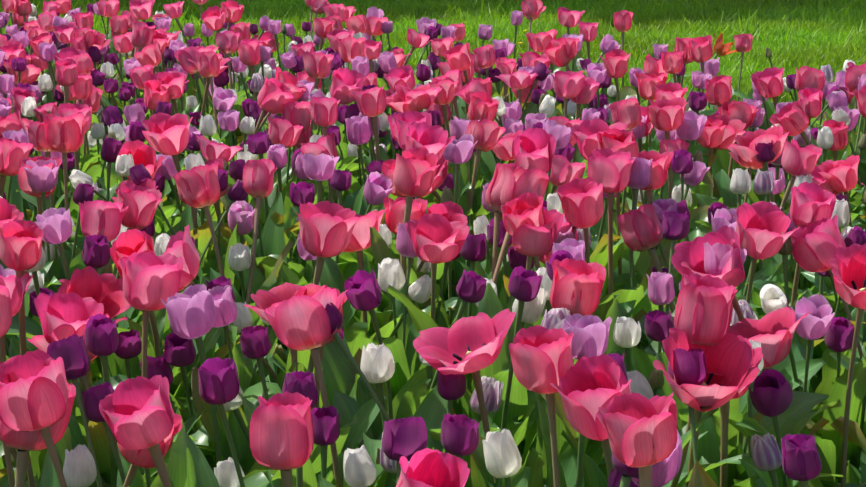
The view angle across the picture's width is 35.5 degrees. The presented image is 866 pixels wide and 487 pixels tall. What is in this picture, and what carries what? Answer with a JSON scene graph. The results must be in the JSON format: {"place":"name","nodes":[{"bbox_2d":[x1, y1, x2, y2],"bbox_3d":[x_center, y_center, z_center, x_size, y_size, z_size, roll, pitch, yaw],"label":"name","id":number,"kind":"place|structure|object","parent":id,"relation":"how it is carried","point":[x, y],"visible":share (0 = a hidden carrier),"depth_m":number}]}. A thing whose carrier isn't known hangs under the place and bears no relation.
{"place":"outdoors","nodes":[
{"label":"outdoors","id":0,"kind":"place"},
{"bbox_2d":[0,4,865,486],"bbox_3d":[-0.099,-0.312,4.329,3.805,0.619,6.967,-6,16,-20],"label":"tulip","id":1,"kind":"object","parent":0,"point":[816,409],"depth_m":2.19},
{"bbox_2d":[0,0,865,486],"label":"tulip flowers","id":2,"kind":"object","parent":1,"relation":"on","point":[630,414],"visible":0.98,"depth_m":2.23},
{"bbox_2d":[108,17,865,385],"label":"flower stamens","id":3,"kind":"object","parent":2,"relation":"on","point":[706,383],"visible":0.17,"depth_m":1.72},
{"label":"lawn","id":4,"kind":"structure","parent":0,"visible":0},
{"bbox_2d":[0,0,865,126],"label":"lawn grass","id":5,"kind":"structure","parent":4,"relation":"on","point":[833,36],"depth_m":10.49},
{"bbox_2d":[312,0,863,45],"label":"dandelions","id":6,"kind":"object","parent":4,"relation":"on","point":[526,30],"visible":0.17,"depth_m":10.03},
{"bbox_2d":[640,101,827,127],"bbox_3d":[-0.047,-0.023,4.411,10.000,0.047,8.998,0,15,-1],"label":"soil bed","id":7,"kind":"object","parent":4,"relation":"on","point":[716,106],"depth_m":6.93}
]}

